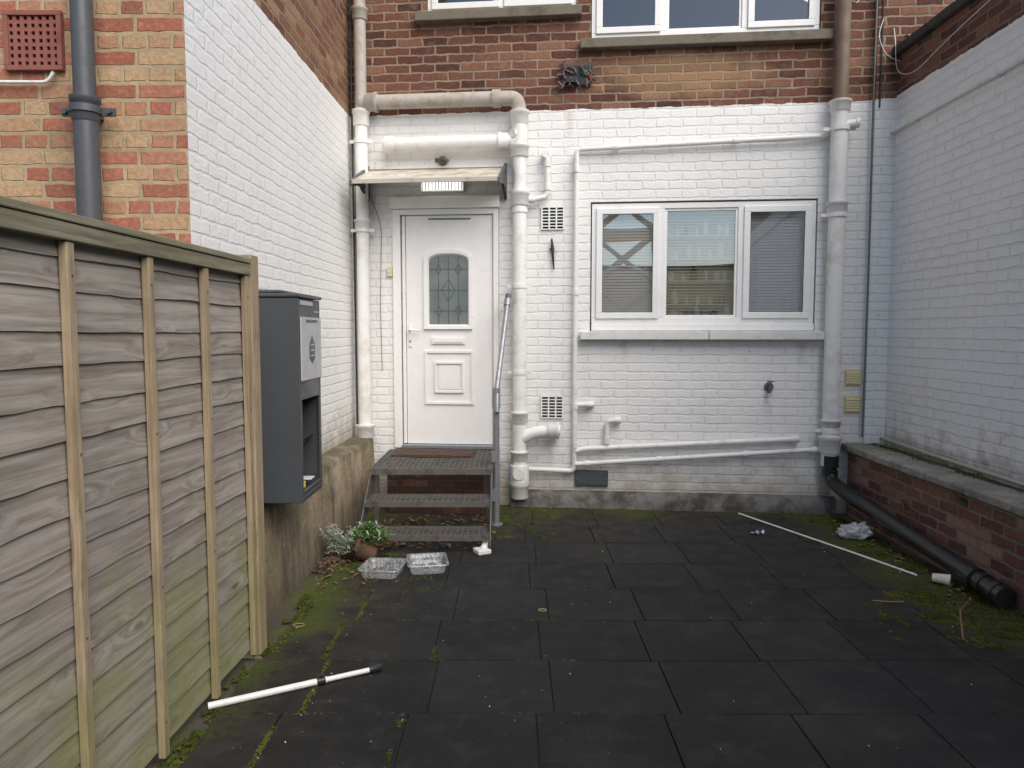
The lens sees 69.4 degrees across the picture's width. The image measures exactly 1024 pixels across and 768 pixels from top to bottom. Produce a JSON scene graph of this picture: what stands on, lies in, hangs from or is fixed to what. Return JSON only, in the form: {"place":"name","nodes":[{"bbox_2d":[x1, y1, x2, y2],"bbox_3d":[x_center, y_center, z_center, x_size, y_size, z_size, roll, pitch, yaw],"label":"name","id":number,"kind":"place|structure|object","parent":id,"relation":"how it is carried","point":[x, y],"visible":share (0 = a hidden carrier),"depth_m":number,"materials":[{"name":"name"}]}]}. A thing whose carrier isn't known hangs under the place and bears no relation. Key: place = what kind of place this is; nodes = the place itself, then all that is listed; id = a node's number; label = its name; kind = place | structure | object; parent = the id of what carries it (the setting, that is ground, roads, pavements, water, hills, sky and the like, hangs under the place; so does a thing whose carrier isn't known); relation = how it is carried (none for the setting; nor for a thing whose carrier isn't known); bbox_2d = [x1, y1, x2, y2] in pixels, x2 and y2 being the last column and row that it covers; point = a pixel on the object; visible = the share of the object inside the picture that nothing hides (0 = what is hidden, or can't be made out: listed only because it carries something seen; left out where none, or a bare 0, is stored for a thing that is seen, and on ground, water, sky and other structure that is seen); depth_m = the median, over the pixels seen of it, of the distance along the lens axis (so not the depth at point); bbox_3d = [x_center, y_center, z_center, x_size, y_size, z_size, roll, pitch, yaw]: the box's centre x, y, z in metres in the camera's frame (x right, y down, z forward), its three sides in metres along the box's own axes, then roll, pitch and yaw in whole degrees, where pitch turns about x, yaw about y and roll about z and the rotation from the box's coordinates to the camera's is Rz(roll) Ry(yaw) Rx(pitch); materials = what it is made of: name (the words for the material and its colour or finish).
{"place":"outdoors","nodes":[
{"label":"outdoors","id":0,"kind":"place"},
{"bbox_2d":[145,505,1023,767],"bbox_3d":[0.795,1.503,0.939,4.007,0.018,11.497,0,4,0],"label":"rubber paving","id":1,"kind":"structure","parent":0,"point":[821,667],"depth_m":3.52,"materials":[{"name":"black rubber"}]},
{"bbox_2d":[0,0,190,242],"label":"facade wall","id":2,"kind":"structure","parent":1,"relation":"on","point":[140,63],"depth_m":3.42,"materials":[{"name":"brick"}]},
{"bbox_2d":[0,71,54,83],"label":"conduit","id":3,"kind":"object","parent":2,"relation":"attached to","point":[50,77],"visible":1,"depth_m":3.37,"materials":[{"name":"white plastic"}]},
{"bbox_2d":[2,10,65,71],"bbox_3d":[-2.186,-1.568,3.380,0.265,0.265,0.027,0,4,0],"label":"air brick","id":4,"kind":"object","parent":2,"relation":"attached to","point":[33,40],"visible":1,"depth_m":3.38,"materials":[{"name":"ceramic"}]},
{"bbox_2d":[61,0,116,220],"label":"drainpipe","id":5,"kind":"object","parent":2,"relation":"attached to","point":[85,112],"visible":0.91,"depth_m":3.29,"materials":[{"name":"grey plastic"}]},
{"bbox_2d":[0,195,266,767],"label":"timber fence","id":6,"kind":"object","parent":1,"relation":"on","point":[133,624],"visible":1,"depth_m":2.43,"materials":[{"name":"wood"}]},
{"bbox_2d":[184,0,354,454],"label":"flank wall","id":7,"kind":"structure","parent":1,"relation":"on","point":[268,109],"depth_m":4.76,"materials":[{"name":"paint"}]},
{"bbox_2d":[259,290,321,502],"bbox_3d":[-1.291,0.057,4.125,0.372,1.138,0.436,0,4,0],"label":"parcel box","id":8,"kind":"object","parent":7,"relation":"attached to","point":[290,347],"visible":0.81,"depth_m":3.93,"materials":[{"name":"metal"}]},
{"bbox_2d":[208,664,381,709],"bbox_3d":[-0.927,1.311,3.227,0.743,0.046,0.037,-2,5,-28],"label":"extendable pole","id":9,"kind":"object","parent":1,"relation":"on","point":[320,680],"visible":1,"depth_m":3.20,"materials":[{"name":"white plastic"}]},
{"bbox_2d":[264,437,374,617],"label":"rendered plinth","id":10,"kind":"structure","parent":1,"relation":"on","point":[296,545],"depth_m":4.96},
{"bbox_2d":[309,520,394,579],"bbox_3d":[-1.172,1.085,4.963,0.506,0.272,0.747,3,5,35],"label":"potted silver ragwort","id":11,"kind":"object","parent":1,"relation":"on","point":[358,547],"visible":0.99,"depth_m":5.00,"materials":[{"name":"ceramic"}]},
{"bbox_2d":[366,567,400,576],"bbox_3d":[-0.830,1.189,4.757,0.265,0.066,0.265,0,4,7],"label":"plastic food tray","id":12,"kind":"object","parent":1,"relation":"on","point":[382,571],"visible":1,"depth_m":4.77,"materials":[{"name":"clear plastic"}]},
{"bbox_2d":[360,449,492,548],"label":"metal steps","id":13,"kind":"structure","parent":1,"relation":"on","point":[440,486],"depth_m":5.76,"materials":[{"name":"metal"}]},
{"bbox_2d":[389,448,476,457],"bbox_3d":[-0.671,0.593,6.384,0.700,0.022,0.360,0,4,4],"label":"door mat","id":14,"kind":"object","parent":13,"relation":"on","point":[437,453],"depth_m":6.30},
{"bbox_2d":[473,541,490,555],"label":"white foot block","id":15,"kind":"structure","parent":1,"relation":"on","point":[483,549],"depth_m":5.17,"materials":[{"name":"plastic"}]},
{"bbox_2d":[492,293,510,526],"bbox_3d":[-0.072,0.173,6.223,0.099,1.884,0.796,1,4,9],"label":"handrail","id":16,"kind":"object","parent":1,"relation":"on","point":[496,447],"visible":0.96,"depth_m":5.91,"materials":[{"name":"metal"}]},
{"bbox_2d":[157,507,1023,767],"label":"moss","id":17,"kind":"object","parent":1,"relation":"on","point":[172,762],"visible":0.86,"depth_m":4.03,"materials":[{"name":"green plant"}]},
{"bbox_2d":[348,0,875,512],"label":"brick wall","id":18,"kind":"structure","parent":1,"relation":"on","point":[670,390],"depth_m":6.43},
{"bbox_2d":[349,0,374,437],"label":"drainpipe","id":19,"kind":"object","parent":18,"relation":"attached to","point":[361,141],"visible":0.96,"depth_m":6.51,"materials":[{"name":"white plastic"}]},
{"bbox_2d":[349,0,382,423],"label":"electric cable","id":20,"kind":"object","parent":18,"relation":"attached to","point":[354,239],"visible":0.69,"depth_m":6.59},
{"bbox_2d":[387,267,392,276],"bbox_3d":[-1.096,-1.008,6.636,0.050,0.085,0.034,0,4,6],"label":"door bell","id":21,"kind":"object","parent":18,"relation":"attached to","point":[389,271],"depth_m":6.62,"materials":[{"name":"beige plastic"}]},
{"bbox_2d":[349,163,506,200],"bbox_3d":[-0.695,-1.762,6.298,1.263,0.321,0.518,0,4,6],"label":"door canopy","id":22,"kind":"object","parent":18,"relation":"attached to","point":[452,173],"visible":0.94,"depth_m":6.28,"materials":[{"name":"white plastic"}]},
{"bbox_2d":[435,156,448,165],"bbox_3d":[-0.614,-1.962,6.485,0.137,0.078,0.102,0,4,6],"label":"cable gland","id":23,"kind":"object","parent":18,"relation":"attached to","point":[442,160],"visible":1,"depth_m":6.50,"materials":[{"name":"metal"}]},
{"bbox_2d":[421,182,464,192],"bbox_3d":[-0.612,-1.736,6.505,0.380,0.085,0.094,0,4,6],"label":"bulkhead light","id":24,"kind":"object","parent":18,"relation":"attached to","point":[433,187],"visible":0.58,"depth_m":6.47,"materials":[{"name":"white plastic"}]},
{"bbox_2d":[389,195,499,449],"bbox_3d":[-0.592,-0.537,6.635,0.980,2.245,0.125,0,4,6],"label":"door frame","id":25,"kind":"object","parent":18,"relation":"attached to","point":[401,208],"visible":0.86,"depth_m":6.60,"materials":[{"name":"white plastic"}]},
{"bbox_2d":[406,215,492,443],"bbox_3d":[-0.561,-0.477,6.632,0.783,2.045,0.114,0,4,6],"label":"back door","id":26,"kind":"structure","parent":25,"relation":"attached to","point":[449,280],"depth_m":6.63,"materials":[{"name":"plastic"}]},
{"bbox_2d":[358,89,560,499],"bbox_3d":[-0.449,-0.765,6.505,1.758,3.557,0.198,0,4,6],"label":"soil pipe","id":27,"kind":"object","parent":18,"relation":"attached to","point":[515,140],"visible":1,"depth_m":6.38,"materials":[{"name":"white plastic"}]},
{"bbox_2d":[428,0,576,10],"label":"window frame","id":28,"kind":"object","parent":18,"relation":"attached to","point":[433,5],"visible":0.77,"depth_m":6.41,"materials":[{"name":"white plastic"}]},
{"bbox_2d":[529,150,550,202],"bbox_3d":[0.213,-1.786,6.409,0.250,0.455,0.116,0,4,6],"label":"overflow pipe","id":29,"kind":"object","parent":18,"relation":"attached to","point":[545,155],"visible":0.97,"depth_m":6.37,"materials":[{"name":"white plastic"}]},
{"bbox_2d":[541,396,563,417],"bbox_3d":[0.357,0.206,6.585,0.203,0.199,0.018,0,4,6],"label":"air vent","id":30,"kind":"object","parent":18,"relation":"attached to","point":[552,406],"visible":1,"depth_m":6.58,"materials":[{"name":"white plastic"}]},
{"bbox_2d":[550,238,554,268],"bbox_3d":[0.351,-1.139,6.467,0.042,0.271,0.061,0,4,6],"label":"iron wall spike","id":31,"kind":"object","parent":18,"relation":"attached to","point":[552,249],"visible":1,"depth_m":6.46,"materials":[{"name":"black metal"}]},
{"bbox_2d":[541,206,564,229],"bbox_3d":[0.357,-1.450,6.466,0.203,0.199,0.018,0,4,6],"label":"air vent","id":32,"kind":"object","parent":18,"relation":"attached to","point":[552,217],"visible":1,"depth_m":6.46,"materials":[{"name":"white plastic"}]},
{"bbox_2d":[557,59,595,93],"bbox_3d":[0.550,-2.635,6.337,0.334,0.280,0.068,0,4,6],"label":"broken wall light","id":33,"kind":"object","parent":18,"relation":"attached to","point":[576,75],"visible":1,"depth_m":6.33,"materials":[{"name":"black plastic"}]},
{"bbox_2d":[575,470,607,486],"bbox_3d":[0.707,0.840,6.587,0.295,0.145,0.033,0,4,6],"label":"vent cover plate","id":34,"kind":"object","parent":18,"relation":"attached to","point":[591,477],"visible":1,"depth_m":6.58,"materials":[{"name":"plastic"}]},
{"bbox_2d":[438,0,807,37],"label":"upstairs interior","id":35,"kind":"object","parent":18,"relation":"attached to","point":[691,13],"depth_m":9.08,"materials":[{"name":"stone"}]},
{"bbox_2d":[414,4,833,51],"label":"sill","id":36,"kind":"structure","parent":18,"relation":"attached to","point":[626,42],"depth_m":6.24,"materials":[{"name":"stone"}]},
{"bbox_2d":[529,131,830,472],"bbox_3d":[1.457,-0.690,6.367,2.642,2.989,0.076,0,4,6],"label":"waste pipe","id":37,"kind":"object","parent":18,"relation":"attached to","point":[576,172],"visible":0.92,"depth_m":6.38,"materials":[{"name":"white plastic"}]},
{"bbox_2d":[590,208,803,330],"bbox_3d":[1.777,-0.695,7.755,2.700,2.400,2.489,0,4,6],"label":"kitchen interior","id":38,"kind":"object","parent":18,"relation":"in","point":[714,222],"visible":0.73,"depth_m":6.62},
{"bbox_2d":[602,210,803,313],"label":"venetian blinds","id":39,"kind":"object","parent":38,"relation":"attached to","point":[776,249],"visible":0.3,"depth_m":6.46,"materials":[{"name":"grey plastic"}]},
{"bbox_2d":[575,417,818,466],"bbox_3d":[1.604,0.516,6.441,2.108,0.446,0.074,0,4,6],"label":"waste pipe","id":40,"kind":"object","parent":18,"relation":"attached to","point":[606,446],"visible":1,"depth_m":6.44,"materials":[{"name":"white plastic"}]},
{"bbox_2d":[580,323,824,339],"bbox_3d":[1.644,-0.456,6.420,2.095,0.143,0.200,0,4,6],"label":"window sill","id":41,"kind":"structure","parent":18,"relation":"attached to","point":[701,331],"depth_m":6.36,"materials":[{"name":"paint"}]},
{"bbox_2d":[591,200,815,322],"bbox_3d":[1.640,-1.048,6.413,1.890,1.035,0.083,0,4,6],"label":"kitchen window frame","id":42,"kind":"object","parent":18,"relation":"in","point":[743,212],"visible":1,"depth_m":6.38,"materials":[{"name":"white plastic"}]},
{"bbox_2d":[592,0,819,37],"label":"window frame","id":43,"kind":"object","parent":18,"relation":"attached to","point":[746,23],"visible":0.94,"depth_m":6.26,"materials":[{"name":"white plastic"}]},
{"bbox_2d":[764,381,774,392],"bbox_3d":[2.215,0.025,6.357,0.080,0.108,0.077,0,4,6],"label":"outside tap stub","id":44,"kind":"object","parent":18,"relation":"attached to","point":[768,386],"visible":1,"depth_m":6.38,"materials":[{"name":"metal"}]},
{"bbox_2d":[814,0,860,465],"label":"drainpipe","id":45,"kind":"object","parent":18,"relation":"attached to","point":[836,215],"visible":1,"depth_m":6.10,"materials":[{"name":"white plastic"}]},
{"bbox_2d":[844,395,860,412],"bbox_3d":[2.909,0.172,6.321,0.130,0.145,0.030,0,4,6],"label":"louvre vent","id":46,"kind":"object","parent":18,"relation":"attached to","point":[851,404],"visible":1,"depth_m":6.31,"materials":[{"name":"beige plastic"}]},
{"bbox_2d":[845,369,860,384],"bbox_3d":[2.909,-0.057,6.304,0.130,0.135,0.030,0,4,6],"label":"louvre vent","id":47,"kind":"object","parent":18,"relation":"attached to","point":[852,376],"visible":1,"depth_m":6.30,"materials":[{"name":"beige plastic"}]},
{"bbox_2d":[894,0,989,73],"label":"loose wire","id":48,"kind":"object","parent":18,"relation":"attached to","point":[940,46],"visible":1,"depth_m":5.49,"materials":[{"name":"black plastic"}]},
{"bbox_2d":[233,512,1023,767],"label":"debris","id":49,"kind":"object","parent":1,"relation":"on","point":[987,608],"visible":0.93,"depth_m":4.14,"materials":[{"name":"brown plant"}]},
{"bbox_2d":[320,514,970,598],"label":"fallen leaves","id":50,"kind":"object","parent":1,"relation":"on","point":[449,545],"visible":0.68,"depth_m":5.32,"materials":[{"name":"brown plant"}]},
{"bbox_2d":[511,489,836,514],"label":"base plinth","id":51,"kind":"structure","parent":1,"relation":"on","point":[725,502],"depth_m":6.46,"materials":[{"name":"concrete"}]},
{"bbox_2d":[738,513,916,575],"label":"white plastic trim","id":52,"kind":"structure","parent":1,"relation":"on","point":[880,562],"depth_m":5.33,"materials":[{"name":"white plastic"}]},
{"bbox_2d":[837,521,873,539],"bbox_3d":[2.591,1.097,5.587,0.274,0.121,0.237,2,4,24],"label":"plastic bag","id":53,"kind":"object","parent":1,"relation":"on","point":[867,533],"visible":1,"depth_m":5.57,"materials":[{"name":"white plastic"}]},
{"bbox_2d":[872,600,903,602],"bbox_3d":[2.164,1.250,4.250,0.174,0.013,0.030,0,4,7],"label":"dry twig","id":54,"kind":"object","parent":1,"relation":"on","point":[888,601],"visible":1,"depth_m":4.24,"materials":[{"name":"brown wood"}]},
{"bbox_2d":[862,0,953,444],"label":"corner pier","id":55,"kind":"structure","parent":1,"relation":"on","point":[902,18],"depth_m":6.15,"materials":[{"name":"paint"}]},
{"bbox_2d":[861,0,877,436],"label":"electric cable","id":56,"kind":"object","parent":55,"relation":"attached to","point":[870,203],"visible":1,"depth_m":6.16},
{"bbox_2d":[856,0,899,61],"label":"loose wire","id":57,"kind":"object","parent":55,"relation":"attached to","point":[880,41],"visible":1,"depth_m":6.03,"materials":[{"name":"white plastic"}]},
{"bbox_2d":[879,0,884,106],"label":"electric cable","id":58,"kind":"object","parent":55,"relation":"attached to","point":[881,55],"visible":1,"depth_m":6.06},
{"bbox_2d":[822,455,1016,608],"bbox_3d":[2.729,0.929,5.231,0.140,0.500,2.254,0,4,-1],"label":"underground drain pipe","id":59,"kind":"object","parent":1,"relation":"on","point":[994,591],"visible":0.98,"depth_m":4.83,"materials":[{"name":"black plastic"}]},
{"bbox_2d":[846,452,1023,615],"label":"brickwork","id":60,"kind":"object","parent":1,"relation":"on","point":[989,539],"visible":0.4,"depth_m":4.84,"materials":[{"name":"red brick"}]},
{"bbox_2d":[901,450,966,513],"bbox_3d":[2.951,0.753,5.013,0.280,0.412,1.698,0,4,1],"label":"wall weed","id":61,"kind":"object","parent":60,"relation":"on","point":[961,501],"depth_m":5.32,"materials":[{"name":"green plant"}]},
{"bbox_2d":[846,451,1023,517],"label":"brick course under coping","id":62,"kind":"object","parent":60,"relation":"on","point":[940,486],"visible":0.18,"depth_m":4.86,"materials":[{"name":"red brick"}]},
{"bbox_2d":[841,443,1023,516],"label":"coping stones","id":63,"kind":"object","parent":62,"relation":"on","point":[1003,498],"visible":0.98,"depth_m":4.90,"materials":[{"name":"grey concrete"}]},
{"bbox_2d":[878,445,1023,492],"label":"ledge debris","id":64,"kind":"object","parent":63,"relation":"on","point":[993,481],"visible":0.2,"depth_m":4.87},
{"bbox_2d":[932,573,950,585],"bbox_3d":[2.646,1.200,4.557,0.098,0.073,0.073,3,5,35],"label":"paper cup","id":65,"kind":"object","parent":1,"relation":"on","point":[944,579],"visible":1,"depth_m":4.54,"materials":[{"name":"white paper"}]},
{"bbox_2d":[884,0,1023,489],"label":"painted brickwork","id":66,"kind":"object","parent":1,"relation":"on","point":[955,374],"visible":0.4,"depth_m":5.18,"materials":[{"name":"brick"}]},
{"bbox_2d":[892,0,974,56],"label":"coping","id":67,"kind":"object","parent":66,"relation":"on","point":[947,13],"visible":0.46,"depth_m":5.50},
{"bbox_2d":[867,31,1021,493],"bbox_3d":[3.171,-0.973,3.970,0.442,3.289,4.500,0,4,1],"label":"moss","id":68,"kind":"object","parent":66,"relation":"attached to","point":[898,450],"visible":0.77,"depth_m":5.43,"materials":[{"name":"green plant"}]},
{"bbox_2d":[880,436,1023,486],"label":"conduit","id":69,"kind":"object","parent":66,"relation":"attached to","point":[993,474],"visible":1,"depth_m":5.15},
{"bbox_2d":[889,55,1023,133],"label":"conduit","id":70,"kind":"object","parent":66,"relation":"attached to","point":[997,73],"visible":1,"depth_m":5.09,"materials":[{"name":"white plastic"}]},
{"bbox_2d":[947,597,970,640],"bbox_3d":[2.338,1.208,3.879,0.097,0.145,0.346,3,5,37],"label":"dry twig","id":71,"kind":"object","parent":1,"relation":"on","point":[961,625],"visible":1,"depth_m":3.84,"materials":[{"name":"brown wood"}]}
]}

